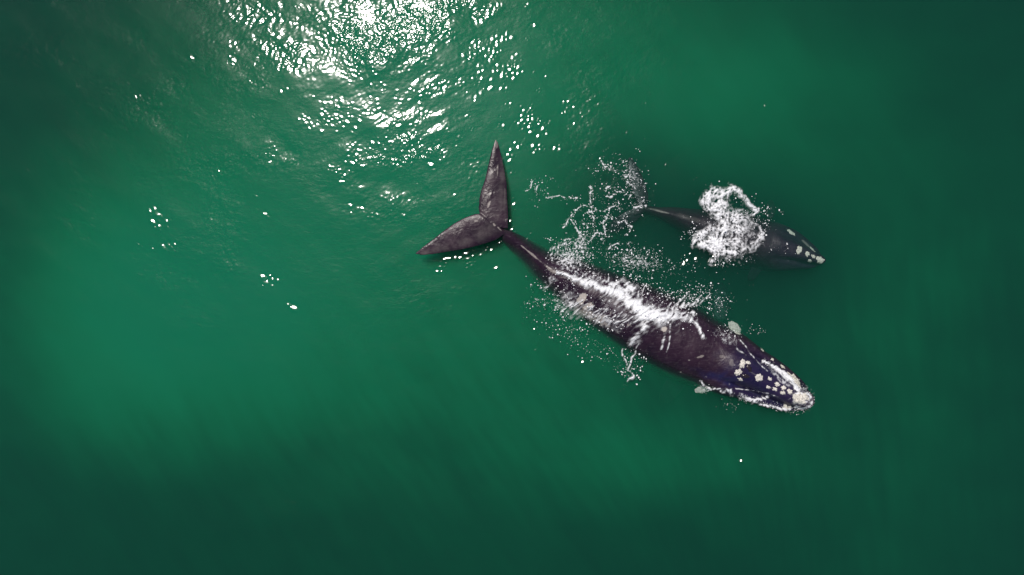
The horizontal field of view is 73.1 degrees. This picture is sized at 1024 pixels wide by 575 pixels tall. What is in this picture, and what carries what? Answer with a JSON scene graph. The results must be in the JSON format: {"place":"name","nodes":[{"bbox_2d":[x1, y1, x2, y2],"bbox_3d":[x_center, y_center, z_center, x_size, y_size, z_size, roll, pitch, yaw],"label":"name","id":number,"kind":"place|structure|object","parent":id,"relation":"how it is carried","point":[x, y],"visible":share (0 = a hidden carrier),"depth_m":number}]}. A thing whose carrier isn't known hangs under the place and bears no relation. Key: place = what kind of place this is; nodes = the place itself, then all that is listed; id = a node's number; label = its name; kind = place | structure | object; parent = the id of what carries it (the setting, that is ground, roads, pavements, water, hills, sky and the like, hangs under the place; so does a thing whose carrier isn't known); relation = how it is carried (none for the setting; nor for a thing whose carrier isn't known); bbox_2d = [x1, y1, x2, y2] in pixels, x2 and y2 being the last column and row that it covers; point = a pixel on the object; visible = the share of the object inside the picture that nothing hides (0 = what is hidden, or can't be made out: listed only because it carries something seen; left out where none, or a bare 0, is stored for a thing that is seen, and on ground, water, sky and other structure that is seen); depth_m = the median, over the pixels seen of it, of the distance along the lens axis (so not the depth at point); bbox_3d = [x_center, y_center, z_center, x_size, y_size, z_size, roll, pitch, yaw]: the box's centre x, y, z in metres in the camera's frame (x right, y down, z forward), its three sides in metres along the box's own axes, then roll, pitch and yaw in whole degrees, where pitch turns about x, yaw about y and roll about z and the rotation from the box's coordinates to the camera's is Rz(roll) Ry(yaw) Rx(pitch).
{"place":"outdoors","nodes":[
{"label":"outdoors","id":0,"kind":"place"},
{"bbox_2d":[0,0,1023,574],"bbox_3d":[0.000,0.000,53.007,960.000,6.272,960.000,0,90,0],"label":"sea surface","id":1,"kind":"object","parent":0,"point":[246,328],"visible":0.96,"depth_m":53.55},
{"bbox_3d":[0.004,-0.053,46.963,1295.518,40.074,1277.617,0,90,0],"label":"sea water","id":2,"kind":"structure","parent":0,"visible":0},
{"bbox_2d":[527,162,646,277],"bbox_3d":[3.289,-2.283,26.883,4.611,0.273,5.004,-15,90,0],"label":"sea foam","id":3,"kind":"object","parent":2,"relation":"on","point":[562,261],"visible":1,"depth_m":26.98},
{"bbox_2d":[529,149,695,280],"bbox_3d":[4.089,-2.958,26.904,7.235,0.293,5.683,0,90,0],"label":"spray","id":4,"kind":"object","parent":2,"relation":"on","point":[605,228],"visible":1,"depth_m":26.97},
{"bbox_2d":[416,140,814,410],"bbox_3d":[4.661,0.557,28.132,16.204,3.339,5.676,32,90,0],"label":"whale","id":5,"kind":"object","parent":2,"relation":"on","point":[712,359],"visible":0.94,"depth_m":26.82},
{"bbox_2d":[546,271,708,380],"bbox_3d":[4.489,1.524,26.748,6.592,0.527,4.400,0,90,0],"label":"sea foam","id":6,"kind":"object","parent":2,"relation":"on","point":[639,308],"visible":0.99,"depth_m":26.68},
{"bbox_2d":[523,252,736,384],"bbox_3d":[4.766,1.318,26.559,8.852,0.977,5.412,0,90,0],"label":"spray","id":7,"kind":"object","parent":2,"relation":"on","point":[625,306],"visible":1,"depth_m":26.89},
{"bbox_2d":[604,157,825,280],"bbox_3d":[8.325,-2.518,28.283,8.640,2.313,3.500,18,90,0],"label":"whale calf","id":8,"kind":"object","parent":2,"relation":"on","point":[779,237],"visible":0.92,"depth_m":27.40},
{"bbox_2d":[655,181,795,272],"bbox_3d":[8.572,-2.248,26.811,4.879,0.428,3.802,44,90,0],"label":"spray","id":9,"kind":"object","parent":2,"relation":"on","point":[733,230],"visible":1,"depth_m":26.94},
{"bbox_2d":[692,186,763,262],"bbox_3d":[8.472,-2.445,26.938,3.043,0.113,3.366,0,90,0],"label":"sea foam","id":10,"kind":"object","parent":2,"relation":"on","point":[716,245],"visible":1,"depth_m":26.95},
{"bbox_2d":[701,340,812,410],"bbox_3d":[9.698,3.400,26.828,4.676,0.346,2.524,20,90,0],"label":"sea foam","id":11,"kind":"object","parent":2,"relation":"on","point":[785,375],"visible":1,"depth_m":26.96},
{"bbox_2d":[704,324,814,414],"bbox_3d":[9.746,3.919,26.806,3.969,0.430,3.511,43,90,0],"label":"spray","id":12,"kind":"object","parent":2,"relation":"on","point":[767,403],"visible":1,"depth_m":26.97}
]}

